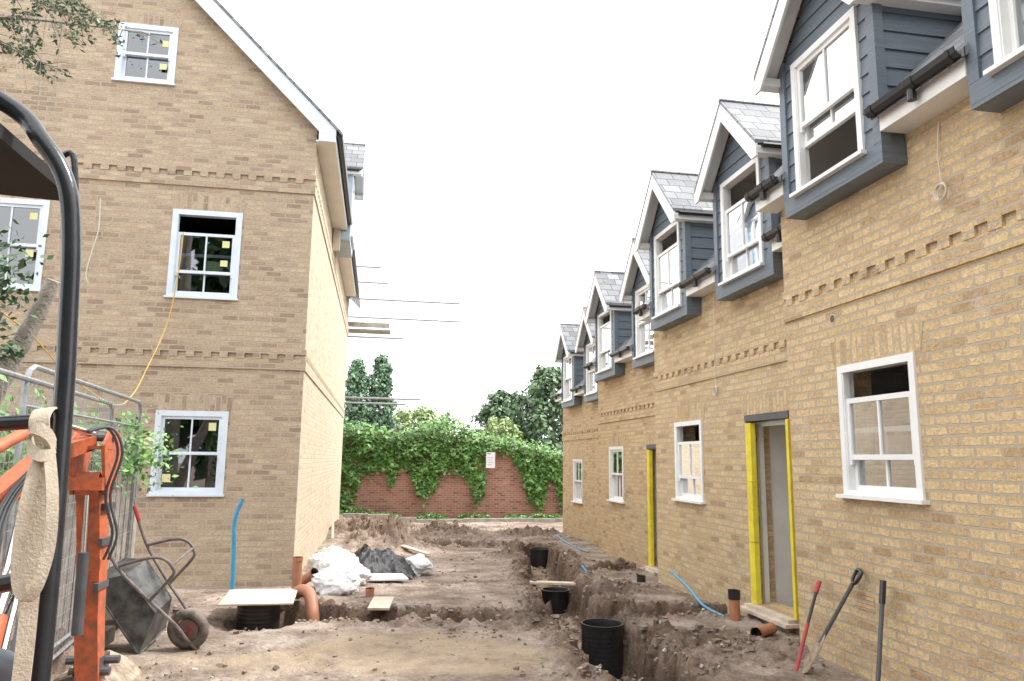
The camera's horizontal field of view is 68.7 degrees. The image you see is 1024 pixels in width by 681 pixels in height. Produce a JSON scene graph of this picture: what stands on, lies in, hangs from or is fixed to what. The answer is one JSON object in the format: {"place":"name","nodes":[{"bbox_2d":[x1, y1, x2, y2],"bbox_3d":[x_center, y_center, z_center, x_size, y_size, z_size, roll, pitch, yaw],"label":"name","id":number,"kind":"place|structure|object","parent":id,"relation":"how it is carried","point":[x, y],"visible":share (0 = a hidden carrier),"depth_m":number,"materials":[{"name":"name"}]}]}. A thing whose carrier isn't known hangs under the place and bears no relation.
{"place":"outdoors","nodes":[
{"label":"outdoors","id":0,"kind":"place"},
{"bbox_2d":[8,512,867,680],"bbox_3d":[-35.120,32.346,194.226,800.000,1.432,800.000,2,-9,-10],"label":"ground","id":1,"kind":"structure","parent":0,"point":[402,660],"depth_m":7.68,"materials":[{"name":"brown soil"}]},
{"bbox_2d":[0,219,60,403],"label":"pruned tree","id":2,"kind":"object","parent":1,"relation":"on","point":[16,348],"visible":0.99,"depth_m":6.37,"materials":[{"name":"green plant"}]},
{"bbox_2d":[0,368,115,659],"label":"fence panel","id":3,"kind":"object","parent":1,"relation":"on","point":[109,634],"visible":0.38,"depth_m":5.55,"materials":[{"name":"metal"}]},
{"bbox_2d":[0,449,140,639],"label":"timber fence","id":4,"kind":"object","parent":1,"relation":"on","point":[134,523],"visible":0.06,"depth_m":7.01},
{"bbox_2d":[0,374,197,515],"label":"climbing plant","id":5,"kind":"object","parent":4,"relation":"attached to","point":[142,456],"visible":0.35,"depth_m":7.42,"materials":[{"name":"green plant"}]},
{"bbox_2d":[1,364,141,648],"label":"fence panel","id":6,"kind":"object","parent":1,"relation":"on","point":[24,405],"visible":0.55,"depth_m":5.87,"materials":[{"name":"metal"}]},
{"bbox_2d":[0,90,145,680],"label":"mini excavator","id":7,"kind":"object","parent":1,"relation":"on","point":[26,171],"visible":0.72,"depth_m":2.41,"materials":[{"name":"black paint"}]},
{"bbox_2d":[10,407,58,680],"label":"lifting sling","id":8,"kind":"object","parent":7,"relation":"hanging from","point":[36,528],"visible":0.98,"depth_m":1.88,"materials":[{"name":"beige fabric"}]},
{"bbox_2d":[0,0,162,128],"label":"conifer tree","id":9,"kind":"object","parent":1,"relation":"on","point":[31,50],"visible":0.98,"depth_m":4.97,"materials":[{"name":"green plant"}]},
{"bbox_2d":[105,505,208,654],"bbox_3d":[-3.171,2.127,6.669,0.954,1.272,0.770,2,-9,-10],"label":"wheelbarrow","id":10,"kind":"object","parent":1,"relation":"on","point":[138,600],"visible":0.98,"depth_m":6.58,"materials":[{"name":"metal"}]},
{"bbox_2d":[0,0,365,588],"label":"brick building","id":11,"kind":"structure","parent":1,"relation":"on","point":[211,131],"depth_m":10.80,"materials":[{"name":"yellow brick"}]},
{"bbox_2d":[0,197,49,291],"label":"window","id":12,"kind":"structure","parent":11,"relation":"in","point":[32,215],"depth_m":10.44,"materials":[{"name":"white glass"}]},
{"bbox_2d":[0,233,183,405],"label":"yellow cord","id":13,"kind":"object","parent":11,"relation":"hanging from","point":[14,321],"visible":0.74,"depth_m":9.98,"materials":[{"name":"yellow plastic"}]},
{"bbox_2d":[85,198,100,282],"bbox_3d":[-5.871,-1.410,10.521,0.114,1.253,0.027,4,-10,-19],"label":"cable","id":14,"kind":"object","parent":11,"relation":"attached to","point":[95,241],"visible":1,"depth_m":10.52,"materials":[{"name":"plastic"}]},
{"bbox_2d":[111,22,178,85],"bbox_3d":[-5.413,-4.235,11.131,0.870,0.930,0.140,2,-9,-10],"label":"window","id":15,"kind":"structure","parent":11,"relation":"in","point":[141,61],"depth_m":11.14,"materials":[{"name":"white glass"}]},
{"bbox_2d":[146,410,228,496],"bbox_3d":[-4.463,1.563,10.393,1.000,1.170,0.140,2,-9,-10],"label":"window","id":16,"kind":"structure","parent":11,"relation":"in","point":[201,442],"depth_m":10.40,"materials":[{"name":"white glass"}]},
{"bbox_2d":[164,209,242,300],"bbox_3d":[-4.429,-1.232,10.837,1.000,1.310,0.140,2,-9,-10],"label":"window","id":17,"kind":"structure","parent":11,"relation":"in","point":[209,264],"depth_m":10.82,"materials":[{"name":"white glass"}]},
{"bbox_2d":[230,499,243,589],"bbox_3d":[-3.688,2.771,10.029,0.137,1.290,0.107,2,-9,-10],"label":"water pipe","id":18,"kind":"object","parent":1,"relation":"on","point":[233,553],"visible":0.9,"depth_m":10.00,"materials":[{"name":"blue plastic"}]},
{"bbox_2d":[235,605,280,630],"bbox_3d":[-2.876,3.198,8.490,0.490,0.500,0.490,2,-9,-10],"label":"drain chamber","id":19,"kind":"object","parent":1,"relation":"on","point":[253,617],"visible":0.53,"depth_m":8.31,"materials":[{"name":"black plastic"}]},
{"bbox_2d":[218,589,296,605],"bbox_3d":[-2.881,2.934,8.582,0.814,0.036,0.910,2,-9,-10],"label":"plywood sheet","id":20,"kind":"object","parent":19,"relation":"on","point":[244,597],"visible":0.9,"depth_m":8.49,"materials":[{"name":"beige wood"}]},
{"bbox_2d":[291,556,302,588],"bbox_3d":[-2.706,3.032,9.421,0.131,0.605,0.134,2,-9,-10],"label":"drain pipe","id":21,"kind":"object","parent":1,"relation":"on","point":[297,571],"visible":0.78,"depth_m":9.40,"materials":[{"name":"plastic"}]},
{"bbox_2d":[292,584,318,620],"bbox_3d":[-2.430,3.179,8.909,0.210,0.506,0.559,9,-12,-43],"label":"drain pipe","id":22,"kind":"object","parent":1,"relation":"on","point":[307,593],"visible":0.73,"depth_m":8.85,"materials":[{"name":"plastic"}]},
{"bbox_2d":[301,568,318,583],"bbox_3d":[-2.730,3.164,10.010,0.348,0.270,0.134,-6,-11,35],"label":"drain pipe","id":23,"kind":"object","parent":1,"relation":"on","point":[307,577],"visible":0.78,"depth_m":9.96,"materials":[{"name":"plastic"}]},
{"bbox_2d":[305,545,355,571],"bbox_3d":[-2.688,3.268,11.079,0.711,0.485,0.692,-6,-11,37],"label":"rubble bag","id":24,"kind":"object","parent":1,"relation":"on","point":[324,558],"visible":0.38,"depth_m":10.90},
{"bbox_2d":[331,514,333,537],"bbox_3d":[-4.127,4.439,17.260,0.060,0.827,0.603,3,-9,-16],"label":"plank","id":25,"kind":"object","parent":1,"relation":"on","point":[332,530],"visible":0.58,"depth_m":17.34,"materials":[{"name":"brown wood"}]},
{"bbox_2d":[311,564,360,595],"bbox_3d":[-2.355,3.180,10.021,0.630,0.368,0.579,-1,-9,10],"label":"rubble bag","id":26,"kind":"object","parent":1,"relation":"on","point":[342,579],"visible":0.99,"depth_m":9.85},
{"bbox_2d":[338,555,372,584],"bbox_3d":[-2.309,3.257,10.664,0.604,0.394,0.640,-2,-10,19],"label":"rubble bag","id":27,"kind":"object","parent":1,"relation":"on","point":[365,575],"visible":0.43,"depth_m":10.59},
{"bbox_2d":[343,358,373,432],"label":"poplar tree","id":28,"kind":"object","parent":1,"relation":"on","point":[357,382],"visible":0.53,"depth_m":53.53,"materials":[{"name":"green plant"}]},
{"bbox_2d":[365,587,374,596],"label":"drain pipe","id":29,"kind":"object","parent":1,"relation":"on","point":[369,591],"visible":0.89,"depth_m":9.70,"materials":[{"name":"plastic"}]},
{"bbox_2d":[367,597,393,609],"bbox_3d":[-1.548,3.111,8.876,0.250,0.075,0.460,1,-9,-1],"label":"wood offcut","id":30,"kind":"object","parent":1,"relation":"on","point":[380,603],"visible":1,"depth_m":8.82,"materials":[{"name":"brown wood"}]},
{"bbox_2d":[364,354,399,433],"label":"poplar tree","id":31,"kind":"object","parent":1,"relation":"on","point":[383,369],"visible":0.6,"depth_m":54.78,"materials":[{"name":"green plant"}]},
{"bbox_2d":[353,544,414,577],"bbox_3d":[-2.102,3.521,12.075,1.122,0.510,1.300,2,-9,-10],"label":"plastic sheet","id":32,"kind":"object","parent":1,"relation":"on","point":[379,561],"visible":0.77,"depth_m":11.72,"materials":[{"name":"grey plastic"}]},
{"bbox_2d":[369,573,408,580],"bbox_3d":[-1.926,3.513,11.131,0.701,0.070,0.401,4,-10,-21],"label":"board","id":33,"kind":"object","parent":1,"relation":"on","point":[390,577],"visible":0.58,"depth_m":11.07,"materials":[{"name":"white paint"}]},
{"bbox_2d":[344,265,460,404],"bbox_3d":[-5.674,1.444,24.806,8.050,8.900,1.284,2,-9,-10],"label":"scaffold","id":34,"kind":"object","parent":1,"relation":"on","point":[368,325],"visible":0.17,"depth_m":24.96,"materials":[{"name":"metal"}]},
{"bbox_2d":[400,545,430,554],"bbox_3d":[-1.992,4.302,15.416,0.120,0.119,0.898,9,-13,-44],"label":"wood offcut","id":35,"kind":"object","parent":1,"relation":"on","point":[416,550],"visible":1,"depth_m":15.36,"materials":[{"name":"brown wood"}]},
{"bbox_2d":[406,553,433,575],"bbox_3d":[-1.568,3.688,12.388,0.533,0.307,0.778,2,-9,-10],"label":"rubble bag","id":36,"kind":"object","parent":1,"relation":"on","point":[420,564],"visible":0.77,"depth_m":12.15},
{"bbox_2d":[393,405,457,434],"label":"bush","id":37,"kind":"object","parent":1,"relation":"on","point":[406,418],"visible":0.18,"depth_m":58.41,"materials":[{"name":"green plant"}]},
{"bbox_2d":[57,515,824,680],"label":"rubble","id":38,"kind":"object","parent":1,"relation":"on","point":[584,668],"visible":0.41,"depth_m":7.60,"materials":[{"name":"stone"}]},
{"bbox_2d":[341,433,562,517],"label":"garden wall","id":39,"kind":"structure","parent":1,"relation":"on","point":[505,494],"depth_m":26.54,"materials":[{"name":"red brick"}]},
{"bbox_2d":[339,407,562,518],"bbox_3d":[-2.501,4.333,26.517,11.663,3.935,1.295,2,-9,-10],"label":"ivy","id":40,"kind":"object","parent":39,"relation":"attached to","point":[530,478],"visible":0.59,"depth_m":26.44,"materials":[{"name":"green plant"}]},
{"bbox_2d":[486,452,494,467],"bbox_3d":[-0.793,4.264,26.731,0.320,0.550,0.424,2,-9,-10],"label":"notice sign","id":41,"kind":"object","parent":39,"relation":"attached to","point":[490,459],"visible":1,"depth_m":26.53,"materials":[{"name":"white paper"}]},
{"bbox_2d":[343,513,562,522],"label":"kerb","id":42,"kind":"structure","parent":1,"relation":"on","point":[465,520],"depth_m":24.74,"materials":[{"name":"concrete"}]},
{"bbox_2d":[471,416,525,445],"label":"bush","id":43,"kind":"object","parent":1,"relation":"on","point":[504,426],"visible":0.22,"depth_m":40.84,"materials":[{"name":"green plant"}]},
{"bbox_2d":[466,389,541,446],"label":"round tree","id":44,"kind":"object","parent":1,"relation":"on","point":[496,402],"visible":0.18,"depth_m":45.87,"materials":[{"name":"green plant"}]},
{"bbox_2d":[502,364,562,455],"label":"round tree","id":45,"kind":"object","parent":1,"relation":"on","point":[537,406],"visible":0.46,"depth_m":42.78,"materials":[{"name":"green plant"}]},
{"bbox_2d":[530,547,548,568],"bbox_3d":[0.654,5.134,17.409,0.490,0.600,0.490,2,-9,-10],"label":"drain chamber","id":46,"kind":"object","parent":1,"relation":"on","point":[538,556],"visible":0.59,"depth_m":17.22,"materials":[{"name":"black plastic"}]},
{"bbox_2d":[530,580,575,585],"bbox_3d":[0.989,3.659,11.274,1.450,0.078,0.160,1,-9,-3],"label":"plank","id":47,"kind":"object","parent":1,"relation":"on","point":[538,582],"visible":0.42,"depth_m":11.19,"materials":[{"name":"brown wood"}]},
{"bbox_2d":[541,587,569,613],"bbox_3d":[0.668,4.118,11.556,0.439,0.550,0.439,2,-9,-10],"label":"drain chamber","id":48,"kind":"object","parent":1,"relation":"on","point":[558,597],"visible":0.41,"depth_m":11.40,"materials":[{"name":"black plastic"}]},
{"bbox_2d":[555,534,587,552],"bbox_3d":[1.316,4.582,16.944,0.076,0.235,1.731,4,-10,-20],"label":"water pipe","id":49,"kind":"object","parent":1,"relation":"on","point":[571,545],"visible":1,"depth_m":16.78,"materials":[{"name":"blue plastic"}]},
{"bbox_2d":[551,307,598,544],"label":"terrace house","id":50,"kind":"structure","parent":1,"relation":"on","point":[576,395],"depth_m":19.87,"materials":[{"name":"yellow brick"}]},
{"bbox_2d":[571,459,582,503],"bbox_3d":[1.771,3.738,19.947,0.160,1.140,1.000,2,-9,-10],"label":"window","id":51,"kind":"structure","parent":50,"relation":"in","point":[577,463],"depth_m":20.05,"materials":[{"name":"white paint"}]},
{"bbox_2d":[581,618,623,679],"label":"drain chamber","id":52,"kind":"object","parent":1,"relation":"in","point":[602,641],"visible":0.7,"depth_m":7.67,"materials":[{"name":"black plastic"}]},
{"bbox_2d":[583,237,657,572],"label":"terrace house","id":53,"kind":"structure","parent":1,"relation":"on","point":[620,365],"depth_m":14.77,"materials":[{"name":"yellow brick"}]},
{"bbox_2d":[606,446,624,503],"bbox_3d":[2.155,2.738,15.346,0.160,1.120,1.010,2,-9,-10],"label":"window","id":54,"kind":"structure","parent":53,"relation":"in","point":[616,454],"depth_m":15.45,"materials":[{"name":"white paint"}]},
{"bbox_2d":[640,444,657,572],"bbox_3d":[2.594,2.964,13.066,0.440,2.289,1.030,2,-9,-10],"label":"doorway","id":55,"kind":"structure","parent":53,"relation":"in","point":[652,446],"depth_m":13.42,"materials":[{"name":"metal"}]},
{"bbox_2d":[637,575,645,582],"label":"drain pipe","id":56,"kind":"object","parent":1,"relation":"on","point":[641,578],"visible":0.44,"depth_m":11.40,"materials":[{"name":"plastic"}]},
{"bbox_2d":[670,570,723,615],"bbox_3d":[2.344,3.170,9.361,0.112,0.242,2.461,2,-9,-6],"label":"water pipe","id":57,"kind":"object","parent":1,"relation":"on","point":[692,592],"visible":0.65,"depth_m":9.52,"materials":[{"name":"blue plastic"}]},
{"bbox_2d":[632,98,799,633],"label":"terrace house","id":58,"kind":"structure","parent":1,"relation":"on","point":[708,237],"depth_m":9.29,"materials":[{"name":"yellow brick"}]},
{"bbox_2d":[671,420,705,503],"bbox_3d":[2.474,1.682,10.428,0.160,1.110,1.010,2,-9,-10],"label":"window","id":59,"kind":"structure","parent":58,"relation":"in","point":[689,467],"depth_m":10.47,"materials":[{"name":"white paint"}]},
{"bbox_2d":[712,355,717,396],"bbox_3d":[2.623,0.069,9.716,0.042,1.324,0.125,2,-9,-10],"label":"cable","id":60,"kind":"object","parent":58,"relation":"hanging from","point":[713,390],"visible":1,"depth_m":9.65,"materials":[{"name":"beige plastic"}]},
{"bbox_2d":[740,411,799,632],"bbox_3d":[2.893,1.947,8.257,0.440,2.283,1.040,2,-9,-10],"label":"doorway","id":61,"kind":"structure","parent":58,"relation":"in","point":[788,624],"depth_m":8.55,"materials":[{"name":"yellow wood"}]},
{"bbox_2d":[728,589,740,621],"bbox_3d":[2.435,3.020,8.191,0.131,0.565,0.134,2,-9,-10],"label":"drain pipe","id":62,"kind":"object","parent":1,"relation":"on","point":[734,597],"visible":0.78,"depth_m":8.16,"materials":[{"name":"plastic"}]},
{"bbox_2d":[750,622,776,636],"bbox_3d":[2.506,2.885,7.453,0.123,0.120,0.349,-8,-13,44],"label":"drain pipe","id":63,"kind":"object","parent":1,"relation":"on","point":[767,629],"visible":0.82,"depth_m":7.42,"materials":[{"name":"plastic"}]},
{"bbox_2d":[794,580,821,671],"bbox_3d":[2.462,2.400,6.257,0.454,0.737,0.044,7,-11,-35],"label":"shovel","id":64,"kind":"object","parent":1,"relation":"on","point":[816,592],"visible":0.89,"depth_m":6.25,"materials":[{"name":"red plastic"}]},
{"bbox_2d":[803,568,862,672],"bbox_3d":[2.580,2.261,6.033,0.496,0.856,0.175,-4,-10,25],"label":"spade","id":65,"kind":"object","parent":1,"relation":"on","point":[813,653],"visible":1,"depth_m":6.02,"materials":[{"name":"metal"}]},
{"bbox_2d":[876,580,886,680],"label":"digging bar","id":66,"kind":"object","parent":1,"relation":"on","point":[882,594],"visible":1,"depth_m":5.52,"materials":[{"name":"metal"}]},
{"bbox_2d":[744,0,1023,680],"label":"terrace house","id":67,"kind":"structure","parent":1,"relation":"on","point":[906,385],"depth_m":5.66,"materials":[{"name":"yellow brick"}]},
{"bbox_2d":[829,314,835,323],"bbox_3d":[2.813,-0.189,6.564,0.026,0.091,0.089,2,-9,-10],"label":"wall vent","id":68,"kind":"object","parent":67,"relation":"attached to","point":[832,318],"depth_m":6.55,"materials":[{"name":"beige plastic"}]},
{"bbox_2d":[856,590,874,612],"bbox_3d":[2.814,2.076,5.971,0.007,0.140,0.220,2,-9,-10],"label":"air brick","id":69,"kind":"object","parent":67,"relation":"attached to","point":[866,601],"visible":1,"depth_m":5.96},
{"bbox_2d":[836,352,929,504],"bbox_3d":[2.895,0.700,5.903,0.160,1.100,1.020,2,-9,-10],"label":"window","id":70,"kind":"structure","parent":67,"relation":"in","point":[853,488],"depth_m":5.90,"materials":[{"name":"white paint"}]},
{"bbox_2d":[933,121,946,201],"bbox_3d":[3.036,-1.273,5.323,0.043,0.604,0.125,2,-9,-10],"label":"cable","id":71,"kind":"object","parent":67,"relation":"hanging from","point":[936,197],"visible":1,"depth_m":5.32,"materials":[{"name":"plastic"}]},
{"bbox_2d":[218,0,778,445],"label":"sky","id":72,"kind":"structure","parent":0,"point":[512,148],"materials":[{"name":"white"}]}
]}

